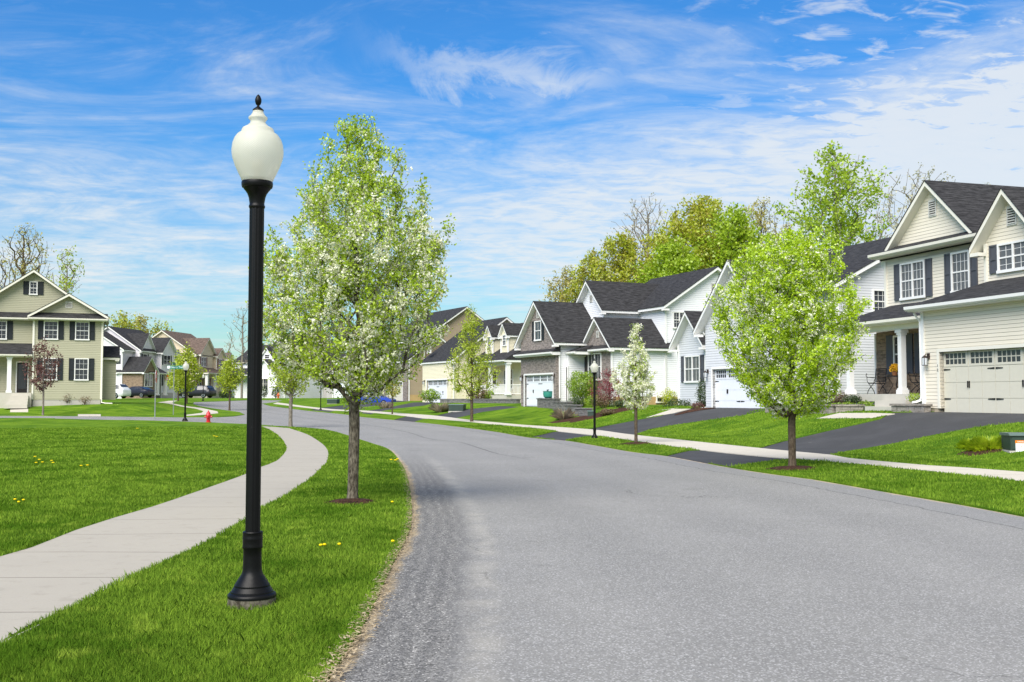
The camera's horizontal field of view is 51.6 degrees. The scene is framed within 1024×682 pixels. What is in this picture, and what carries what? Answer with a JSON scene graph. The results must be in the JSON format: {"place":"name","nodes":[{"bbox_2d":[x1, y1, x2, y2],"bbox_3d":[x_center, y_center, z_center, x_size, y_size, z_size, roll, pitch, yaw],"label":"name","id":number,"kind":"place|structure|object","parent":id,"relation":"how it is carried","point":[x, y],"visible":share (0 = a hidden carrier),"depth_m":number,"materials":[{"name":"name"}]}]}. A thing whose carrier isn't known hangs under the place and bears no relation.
{"place":"outdoors","nodes":[
{"label":"outdoors","id":0,"kind":"place"},
{"bbox_2d":[0,426,327,641],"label":"sidewalk","id":1,"kind":"structure","parent":0,"point":[44,578],"depth_m":11.73,"materials":[{"name":"concrete"}]},
{"bbox_2d":[158,401,217,415],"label":"sidewalk","id":2,"kind":"structure","parent":0,"point":[205,411],"depth_m":90.38,"materials":[{"name":"concrete"}]},
{"bbox_2d":[313,401,403,411],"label":"driveway","id":3,"kind":"structure","parent":0,"point":[342,407],"depth_m":96.16,"materials":[{"name":"asphalt"}]},
{"bbox_2d":[358,393,395,402],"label":"parked car","id":4,"kind":"object","parent":3,"relation":"on","point":[385,399],"visible":0.17,"depth_m":106.89,"materials":[{"name":"blue"}]},
{"bbox_2d":[363,402,438,413],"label":"driveway","id":5,"kind":"structure","parent":0,"point":[411,405],"depth_m":91.68,"materials":[{"name":"asphalt"}]},
{"bbox_2d":[418,388,443,402],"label":"shrub","id":6,"kind":"object","parent":5,"relation":"on","point":[431,397],"visible":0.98,"depth_m":95.67,"materials":[{"name":"green plant"}]},
{"bbox_2d":[395,406,532,421],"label":"driveway","id":7,"kind":"structure","parent":0,"point":[466,412],"depth_m":76.32,"materials":[{"name":"asphalt"}]},
{"bbox_2d":[0,400,1023,681],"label":"road","id":8,"kind":"structure","parent":0,"point":[538,560],"depth_m":9.76,"materials":[{"name":"asphalt"}]},
{"bbox_2d":[0,398,1023,681],"bbox_3d":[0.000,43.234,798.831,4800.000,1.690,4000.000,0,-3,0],"label":"ground","id":9,"kind":"structure","parent":0,"point":[146,406],"depth_m":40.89,"materials":[{"name":"plant"}]},
{"bbox_2d":[0,223,54,288],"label":"woodland tree","id":10,"kind":"object","parent":9,"relation":"on","point":[22,270],"visible":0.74,"depth_m":118.45,"materials":[{"name":"brown plant"}]},
{"bbox_2d":[19,336,63,414],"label":"street tree","id":11,"kind":"object","parent":9,"relation":"on","point":[42,369],"visible":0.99,"depth_m":74.77,"materials":[{"name":"brown plant"}]},
{"bbox_2d":[0,269,119,407],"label":"sage house","id":12,"kind":"structure","parent":9,"relation":"on","point":[35,306],"depth_m":83.15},
{"bbox_2d":[0,321,6,339],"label":"window","id":13,"kind":"structure","parent":12,"relation":"in","point":[3,324],"depth_m":82.68,"materials":[{"name":"white glass"}]},
{"bbox_2d":[17,363,27,392],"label":"door","id":14,"kind":"structure","parent":12,"relation":"in","point":[21,385],"depth_m":82.96,"materials":[{"name":"black glass"}]},
{"bbox_2d":[29,281,37,294],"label":"window","id":15,"kind":"structure","parent":12,"relation":"in","point":[33,285],"depth_m":83.60,"materials":[{"name":"white glass"}]},
{"bbox_2d":[43,358,56,379],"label":"window","id":16,"kind":"structure","parent":12,"relation":"in","point":[46,362],"depth_m":82.67,"materials":[{"name":"white glass"}]},
{"bbox_2d":[43,321,57,339],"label":"window","id":17,"kind":"structure","parent":12,"relation":"in","point":[50,327],"depth_m":82.80,"materials":[{"name":"white glass"}]},
{"bbox_2d":[74,358,88,380],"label":"window","id":18,"kind":"structure","parent":12,"relation":"in","point":[81,365],"depth_m":83.45,"materials":[{"name":"white glass"}]},
{"bbox_2d":[75,321,89,339],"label":"window","id":19,"kind":"structure","parent":12,"relation":"in","point":[81,328],"depth_m":83.60,"materials":[{"name":"white glass"}]},
{"bbox_2d":[45,245,84,293],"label":"woodland tree","id":20,"kind":"object","parent":9,"relation":"on","point":[66,286],"visible":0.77,"depth_m":112.55,"materials":[{"name":"green plant"}]},
{"bbox_2d":[116,384,130,398],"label":"parked car","id":21,"kind":"object","parent":9,"relation":"on","point":[123,391],"visible":0.3,"depth_m":126.81,"materials":[{"name":"white"}]},
{"bbox_2d":[108,309,143,331],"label":"woodland tree","id":22,"kind":"object","parent":9,"relation":"on","point":[120,323],"visible":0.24,"depth_m":229.69,"materials":[{"name":"green plant"}]},
{"bbox_2d":[129,386,154,397],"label":"parked car","id":23,"kind":"object","parent":9,"relation":"on","point":[141,391],"visible":0.65,"depth_m":132.88,"materials":[{"name":"blue"}]},
{"bbox_2d":[132,313,152,334],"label":"woodland tree","id":24,"kind":"object","parent":9,"relation":"on","point":[141,320],"visible":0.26,"depth_m":235.38,"materials":[{"name":"green plant"}]},
{"bbox_2d":[103,326,182,397],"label":"pale lilac house","id":25,"kind":"structure","parent":9,"relation":"on","point":[144,356],"depth_m":150.52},
{"bbox_2d":[144,373,152,386],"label":"window","id":26,"kind":"structure","parent":25,"relation":"in","point":[148,378],"depth_m":148.44,"materials":[{"name":"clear glass"}]},
{"bbox_2d":[149,320,167,335],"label":"woodland tree","id":27,"kind":"object","parent":9,"relation":"on","point":[154,329],"visible":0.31,"depth_m":240.12,"materials":[{"name":"green plant"}]},
{"bbox_2d":[167,362,182,414],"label":"street sign","id":28,"kind":"object","parent":9,"relation":"on","point":[174,367],"visible":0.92,"depth_m":79.29,"materials":[{"name":"metal"}]},
{"bbox_2d":[165,351,188,400],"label":"street tree","id":29,"kind":"object","parent":9,"relation":"on","point":[176,389],"visible":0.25,"depth_m":115.57,"materials":[{"name":"green plant"}]},
{"bbox_2d":[182,361,188,420],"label":"street lamp","id":30,"kind":"object","parent":9,"relation":"on","point":[185,366],"visible":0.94,"depth_m":67.38,"materials":[{"name":"metal"}]},
{"bbox_2d":[169,341,209,403],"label":"street tree","id":31,"kind":"object","parent":9,"relation":"on","point":[188,356],"visible":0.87,"depth_m":96.12,"materials":[{"name":"green plant"}]},
{"bbox_2d":[152,330,231,397],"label":"beige house","id":32,"kind":"structure","parent":9,"relation":"on","point":[210,357],"depth_m":173.16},
{"bbox_2d":[179,385,215,397],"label":"parked car","id":33,"kind":"object","parent":9,"relation":"on","point":[209,391],"visible":0.77,"depth_m":148.83,"materials":[{"name":"blue"}]},
{"bbox_2d":[212,351,245,409],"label":"street tree","id":34,"kind":"object","parent":9,"relation":"on","point":[229,377],"visible":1,"depth_m":90.04,"materials":[{"name":"green plant"}]},
{"bbox_2d":[223,305,247,397],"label":"woodland tree","id":35,"kind":"object","parent":9,"relation":"on","point":[241,339],"visible":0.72,"depth_m":149.92,"materials":[{"name":"brown plant"}]},
{"bbox_2d":[227,94,283,609],"bbox_3d":[-2.004,0.093,8.266,0.400,4.086,0.401,0,-3,0],"label":"street lamp","id":36,"kind":"object","parent":9,"relation":"on","point":[257,151],"visible":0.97,"depth_m":8.20,"materials":[{"name":"metal"}]},
{"bbox_2d":[232,344,322,397],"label":"white gabled house","id":37,"kind":"structure","parent":9,"relation":"on","point":[312,391],"depth_m":166.87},
{"bbox_2d":[263,337,310,426],"bbox_3d":[-11.959,2.198,56.780,3.053,5.380,2.792,0,-3,0],"label":"street tree","id":38,"kind":"object","parent":9,"relation":"on","point":[291,383],"visible":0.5,"depth_m":56.72,"materials":[{"name":"green plant"}]},
{"bbox_2d":[272,334,345,397],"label":"grey gabled house","id":39,"kind":"structure","parent":9,"relation":"on","point":[324,390],"depth_m":185.85,"materials":[{"name":"grey"}]},
{"bbox_2d":[323,498,375,504],"bbox_3d":[-2.404,2.424,16.066,0.845,0.080,0.761,2,-3,-29],"label":"mulch bed","id":40,"kind":"object","parent":9,"relation":"on","point":[355,500],"visible":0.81,"depth_m":15.92,"materials":[{"name":"soil"}]},
{"bbox_2d":[245,111,460,497],"bbox_3d":[-2.447,-0.416,16.410,3.271,6.329,3.625,0,-3,0],"label":"pear tree","id":41,"kind":"object","parent":9,"relation":"on","point":[349,275],"visible":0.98,"depth_m":15.95,"materials":[{"name":"green plant"}]},
{"bbox_2d":[327,350,383,397],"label":"grey garage house","id":42,"kind":"structure","parent":9,"relation":"on","point":[331,395],"depth_m":165.58,"materials":[{"name":"grey"}]},
{"bbox_2d":[305,460,421,681],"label":"dry litter","id":43,"kind":"object","parent":9,"relation":"on","point":[354,649],"visible":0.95,"depth_m":7.75,"materials":[{"name":"gravel"}]},
{"bbox_2d":[383,306,483,400],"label":"tan house","id":44,"kind":"structure","parent":9,"relation":"on","point":[411,388],"depth_m":118.76,"materials":[{"name":"grey stone"}]},
{"bbox_2d":[389,382,401,400],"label":"garage door","id":45,"kind":"structure","parent":44,"relation":"in","point":[398,397],"depth_m":118.58,"materials":[{"name":"white metal"}]},
{"bbox_2d":[428,400,448,412],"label":"grass clump","id":46,"kind":"object","parent":9,"relation":"on","point":[437,408],"visible":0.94,"depth_m":80.17,"materials":[{"name":"plant"}]},
{"bbox_2d":[448,404,465,412],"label":"utility box","id":47,"kind":"object","parent":9,"relation":"on","point":[456,407],"visible":0.83,"depth_m":78.95,"materials":[{"name":"metal"}]},
{"bbox_2d":[420,317,522,402],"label":"yellow house","id":48,"kind":"structure","parent":9,"relation":"on","point":[502,333],"depth_m":98.80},
{"bbox_2d":[428,380,445,402],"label":"garage door","id":49,"kind":"structure","parent":48,"relation":"in","point":[439,385],"depth_m":101.50,"materials":[{"name":"white metal"}]},
{"bbox_2d":[444,304,501,421],"bbox_3d":[-2.404,1.461,64.876,3.549,7.482,3.646,0,-3,0],"label":"street tree","id":50,"kind":"object","parent":9,"relation":"on","point":[477,384],"visible":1,"depth_m":64.63,"materials":[{"name":"green plant"}]},
{"bbox_2d":[439,399,520,402],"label":"retaining wall","id":51,"kind":"structure","parent":9,"relation":"on","point":[482,401],"depth_m":88.55,"materials":[{"name":"stone"}]},
{"bbox_2d":[536,398,560,408],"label":"retaining wall","id":52,"kind":"structure","parent":9,"relation":"on","point":[544,403],"depth_m":70.74,"materials":[{"name":"stone"}]},
{"bbox_2d":[539,265,579,301],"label":"woodland tree","id":53,"kind":"object","parent":9,"relation":"on","point":[566,281],"visible":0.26,"depth_m":121.98,"materials":[{"name":"green plant"}]},
{"bbox_2d":[552,401,572,410],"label":"retaining wall","id":54,"kind":"structure","parent":9,"relation":"on","point":[557,404],"depth_m":67.29,"materials":[{"name":"stone"}]},
{"bbox_2d":[549,407,577,419],"bbox_3d":[3.104,4.258,62.816,1.856,0.881,1.738,0,-3,0],"label":"grass clump","id":55,"kind":"object","parent":9,"relation":"on","point":[559,415],"visible":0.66,"depth_m":62.55,"materials":[{"name":"plant"}]},
{"bbox_2d":[565,370,597,400],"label":"shrub","id":56,"kind":"object","parent":9,"relation":"on","point":[580,388],"visible":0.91,"depth_m":68.94,"materials":[{"name":"green plant"}]},
{"bbox_2d":[574,408,592,415],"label":"retaining wall","id":57,"kind":"structure","parent":9,"relation":"on","point":[581,412],"depth_m":62.34,"materials":[{"name":"stone"}]},
{"bbox_2d":[557,247,617,302],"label":"woodland tree","id":58,"kind":"object","parent":9,"relation":"on","point":[582,275],"visible":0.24,"depth_m":115.93,"materials":[{"name":"green plant"}]},
{"bbox_2d":[590,358,597,437],"bbox_3d":[3.163,2.253,40.626,0.312,3.185,0.312,0,-3,0],"label":"street lamp","id":59,"kind":"object","parent":9,"relation":"on","point":[594,367],"visible":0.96,"depth_m":40.59,"materials":[{"name":"metal"}]},
{"bbox_2d":[568,407,633,422],"bbox_3d":[5.337,4.241,60.904,4.576,0.939,2.469,0,-3,0],"label":"mulch bed","id":60,"kind":"object","parent":9,"relation":"on","point":[618,410],"visible":0.64,"depth_m":60.13,"materials":[{"name":"soil"}]},
{"bbox_2d":[608,398,627,407],"bbox_3d":[6.392,3.687,61.790,1.528,0.715,1.104,1,-3,-25],"label":"shrub","id":61,"kind":"object","parent":60,"relation":"on","point":[619,403],"visible":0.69,"depth_m":61.60,"materials":[{"name":"green plant"}]},
{"bbox_2d":[590,394,614,407],"bbox_3d":[5.588,3.692,64.704,1.738,1.002,1.161,0,-3,0],"label":"shrub","id":62,"kind":"object","parent":9,"relation":"on","point":[602,404],"visible":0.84,"depth_m":64.58,"materials":[{"name":"brown plant"}]},
{"bbox_2d":[587,368,623,405],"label":"japanese maple","id":63,"kind":"object","parent":9,"relation":"on","point":[609,387],"visible":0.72,"depth_m":65.05,"materials":[{"name":"brown plant"}]},
{"bbox_2d":[581,229,648,287],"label":"woodland tree","id":64,"kind":"object","parent":9,"relation":"on","point":[622,269],"visible":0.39,"depth_m":107.58,"materials":[{"name":"green plant"}]},
{"bbox_2d":[513,266,721,405],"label":"white stone house","id":65,"kind":"structure","parent":9,"relation":"on","point":[557,344],"depth_m":71.06,"materials":[{"name":"clear stone"}]},
{"bbox_2d":[534,320,541,340],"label":"window","id":66,"kind":"structure","parent":65,"relation":"in","point":[537,324],"depth_m":73.14,"materials":[{"name":"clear glass"}]},
{"bbox_2d":[527,374,551,405],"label":"garage door","id":67,"kind":"structure","parent":65,"relation":"in","point":[536,384],"depth_m":73.50,"materials":[{"name":"white metal"}]},
{"bbox_2d":[588,353,601,380],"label":"window","id":68,"kind":"structure","parent":65,"relation":"in","point":[598,356],"depth_m":69.56,"materials":[{"name":"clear glass"}]},
{"bbox_2d":[672,311,683,328],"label":"window","id":69,"kind":"structure","parent":65,"relation":"in","point":[677,316],"depth_m":70.06,"materials":[{"name":"clear glass"}]},
{"bbox_2d":[609,323,657,441],"bbox_3d":[4.191,1.577,36.500,1.751,4.402,1.795,0,-3,0],"label":"pear tree","id":70,"kind":"object","parent":9,"relation":"on","point":[634,397],"visible":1,"depth_m":36.28,"materials":[{"name":"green plant"}]},
{"bbox_2d":[605,192,671,281],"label":"woodland tree","id":71,"kind":"object","parent":9,"relation":"on","point":[647,222],"visible":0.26,"depth_m":112.50,"materials":[{"name":"brown plant"}]},
{"bbox_2d":[628,232,706,282],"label":"woodland tree","id":72,"kind":"object","parent":9,"relation":"on","point":[669,259],"visible":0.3,"depth_m":97.45,"materials":[{"name":"green plant"}]},
{"bbox_2d":[657,388,677,404],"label":"shrub","id":73,"kind":"object","parent":9,"relation":"on","point":[667,396],"visible":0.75,"depth_m":68.71,"materials":[{"name":"green plant"}]},
{"bbox_2d":[660,398,690,406],"bbox_3d":[9.015,3.512,58.062,1.803,0.876,1.142,0,-3,0],"label":"shrub","id":74,"kind":"object","parent":9,"relation":"on","point":[685,402],"visible":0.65,"depth_m":57.99,"materials":[{"name":"green plant"}]},
{"bbox_2d":[631,194,760,282],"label":"woodland tree","id":75,"kind":"object","parent":9,"relation":"on","point":[700,211],"visible":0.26,"depth_m":102.87,"materials":[{"name":"green plant"}]},
{"bbox_2d":[694,378,705,405],"bbox_3d":[9.875,2.830,54.448,0.990,1.914,0.981,0,-3,0],"label":"evergreen shrub","id":76,"kind":"object","parent":9,"relation":"on","point":[702,391],"visible":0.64,"depth_m":54.35,"materials":[{"name":"green plant"}]},
{"bbox_2d":[685,202,774,270],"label":"woodland tree","id":77,"kind":"object","parent":9,"relation":"on","point":[730,231],"visible":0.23,"depth_m":99.26,"materials":[{"name":"green plant"}]},
{"bbox_2d":[743,197,791,253],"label":"woodland tree","id":78,"kind":"object","parent":9,"relation":"on","point":[760,219],"visible":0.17,"depth_m":110.13,"materials":[{"name":"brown plant"}]},
{"bbox_2d":[668,237,890,407],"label":"house","id":79,"kind":"structure","parent":9,"relation":"on","point":[692,344],"depth_m":52.06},
{"bbox_2d":[684,355,700,382],"bbox_3d":[9.826,1.535,57.807,0.100,1.480,1.730,1,-3,-20],"label":"window","id":80,"kind":"structure","parent":79,"relation":"in","point":[691,363],"depth_m":57.79,"materials":[{"name":"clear glass"}]},
{"bbox_2d":[715,368,764,407],"bbox_3d":[10.971,2.397,50.831,0.100,2.220,4.660,1,-3,-20],"label":"garage door","id":81,"kind":"structure","parent":79,"relation":"in","point":[729,394],"depth_m":51.68,"materials":[{"name":"white metal"}]},
{"bbox_2d":[872,289,883,311],"bbox_3d":[17.163,-1.823,49.337,0.960,1.150,0.100,1,-3,-20],"label":"window","id":82,"kind":"structure","parent":79,"relation":"in","point":[877,294],"depth_m":49.30,"materials":[{"name":"clear glass"}]},
{"bbox_2d":[703,225,878,465],"bbox_3d":[6.347,0.243,23.672,3.982,5.749,3.672,0,-3,0],"label":"pear tree","id":83,"kind":"object","parent":9,"relation":"on","point":[775,377],"visible":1,"depth_m":23.19,"materials":[{"name":"green plant"}]},
{"bbox_2d":[766,466,818,470],"bbox_3d":[6.235,2.812,23.515,1.177,0.094,1.137,2,-4,-38],"label":"mulch bed","id":84,"kind":"object","parent":9,"relation":"on","point":[791,468],"visible":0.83,"depth_m":23.24,"materials":[{"name":"soil"}]},
{"bbox_2d":[765,404,864,413],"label":"retaining wall","id":85,"kind":"structure","parent":9,"relation":"on","point":[834,408],"depth_m":40.76,"materials":[{"name":"stone"}]},
{"bbox_2d":[766,140,894,250],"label":"woodland tree","id":86,"kind":"object","parent":9,"relation":"on","point":[837,228],"visible":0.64,"depth_m":81.72,"materials":[{"name":"green plant"}]},
{"bbox_2d":[827,391,846,403],"bbox_3d":[12.995,2.307,42.620,0.898,0.680,0.786,0,-3,0],"label":"shrub","id":87,"kind":"object","parent":9,"relation":"on","point":[838,398],"visible":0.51,"depth_m":42.53,"materials":[{"name":"brown plant"}]},
{"bbox_2d":[843,394,861,403],"bbox_3d":[13.354,2.324,41.556,0.797,0.534,0.731,0,-3,0],"label":"shrub","id":88,"kind":"object","parent":9,"relation":"on","point":[854,398],"visible":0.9,"depth_m":41.49,"materials":[{"name":"green plant"}]},
{"bbox_2d":[845,162,955,242],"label":"woodland tree","id":89,"kind":"object","parent":9,"relation":"on","point":[899,210],"visible":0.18,"depth_m":92.38,"materials":[{"name":"brown plant"}]},
{"bbox_2d":[889,404,932,411],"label":"retaining wall","id":90,"kind":"structure","parent":9,"relation":"on","point":[911,407],"depth_m":37.08,"materials":[{"name":"stone"}]},
{"bbox_2d":[829,180,1023,413],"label":"cream house","id":91,"kind":"structure","parent":9,"relation":"on","point":[949,317],"depth_m":36.94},
{"bbox_2d":[866,368,886,393],"bbox_3d":[14.633,1.617,42.523,0.667,1.046,0.570,2,-4,-37],"label":"patio chair","id":92,"kind":"object","parent":91,"relation":"on","point":[881,374],"visible":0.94,"depth_m":42.61,"materials":[{"name":"metal"}]},
{"bbox_2d":[884,375,897,393],"bbox_3d":[14.976,1.719,41.421,0.800,0.728,0.800,1,-3,-17],"label":"patio table","id":93,"kind":"object","parent":91,"relation":"on","point":[891,382],"visible":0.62,"depth_m":41.40,"materials":[{"name":"metal"}]},
{"bbox_2d":[889,363,897,375],"bbox_3d":[14.952,1.105,41.427,0.445,0.500,0.473,0,-3,0],"label":"flower pot","id":94,"kind":"object","parent":93,"relation":"on","point":[893,368],"visible":0.9,"depth_m":41.31,"materials":[{"name":"ceramic"}]},
{"bbox_2d":[893,335,897,363],"bbox_3d":[15.454,0.535,42.309,0.100,1.530,0.760,1,-3,-17],"label":"window","id":95,"kind":"structure","parent":91,"relation":"in","point":[895,341],"depth_m":42.56,"materials":[{"name":"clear glass"}]},
{"bbox_2d":[899,259,925,300],"bbox_3d":[15.722,-2.380,41.620,0.100,1.480,1.530,1,-3,-17],"label":"window","id":96,"kind":"structure","parent":91,"relation":"in","point":[912,274],"depth_m":41.60,"materials":[{"name":"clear glass"}]},
{"bbox_2d":[950,250,969,292],"bbox_3d":[16.513,-2.542,39.038,0.100,1.530,1.040,1,-3,-17],"label":"window","id":97,"kind":"structure","parent":91,"relation":"in","point":[960,260],"depth_m":39.07,"materials":[{"name":"clear glass"}]},
{"bbox_2d":[943,347,1023,413],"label":"garage door","id":98,"kind":"structure","parent":91,"relation":"in","point":[988,380],"depth_m":34.55,"materials":[{"name":"beige metal"}]},
{"bbox_2d":[996,239,1023,273],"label":"window","id":99,"kind":"structure","parent":91,"relation":"in","point":[1010,255],"depth_m":35.33,"materials":[{"name":"clear glass"}]},
{"bbox_2d":[955,437,968,449],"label":"grass clump","id":100,"kind":"object","parent":9,"relation":"on","point":[961,443],"visible":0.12,"depth_m":27.59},
{"bbox_2d":[957,449,1002,455],"bbox_3d":[12.313,2.641,26.645,2.476,0.524,1.332,0,-3,0],"label":"mulch bed","id":101,"kind":"object","parent":9,"relation":"on","point":[978,452],"visible":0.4,"depth_m":26.32,"materials":[{"name":"soil"}]},
{"bbox_2d":[964,434,1001,451],"bbox_3d":[12.024,2.567,26.720,1.204,0.459,1.221,0,-3,0],"label":"grass clump","id":102,"kind":"object","parent":101,"relation":"on","point":[979,443],"visible":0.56,"depth_m":26.50,"materials":[{"name":"plant"}]},
{"bbox_2d":[1000,432,1023,452],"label":"utility box","id":103,"kind":"object","parent":9,"relation":"on","point":[1012,442],"visible":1,"depth_m":25.59,"materials":[{"name":"metal"}]},
{"bbox_2d":[0,0,1023,359],"label":"sky","id":104,"kind":"structure","parent":0,"point":[534,124],"materials":[{"name":"blue"}]},
{"bbox_2d":[274,402,1023,480],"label":"sidewalk","id":105,"kind":"structure","parent":0,"point":[770,453],"depth_m":30.83,"materials":[{"name":"concrete"}]},
{"bbox_2d":[383,374,406,413],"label":"street tree","id":106,"kind":"object","parent":105,"relation":"on","point":[394,391],"visible":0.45,"depth_m":78.92,"materials":[{"name":"green plant"}]},
{"bbox_2d":[534,407,763,440],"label":"driveway","id":107,"kind":"structure","parent":0,"point":[665,420],"depth_m":49.46,"materials":[{"name":"asphalt"}]},
{"bbox_2d":[646,408,688,417],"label":"sidewalk","id":108,"kind":"structure","parent":0,"point":[672,410],"depth_m":54.07,"materials":[{"name":"concrete"}]},
{"bbox_2d":[669,412,1023,465],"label":"driveway","id":109,"kind":"structure","parent":0,"point":[894,428],"depth_m":32.61,"materials":[{"name":"asphalt"}]},
{"bbox_2d":[820,413,893,417],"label":"sidewalk","id":110,"kind":"structure","parent":0,"point":[855,415],"depth_m":38.56,"materials":[{"name":"concrete"}]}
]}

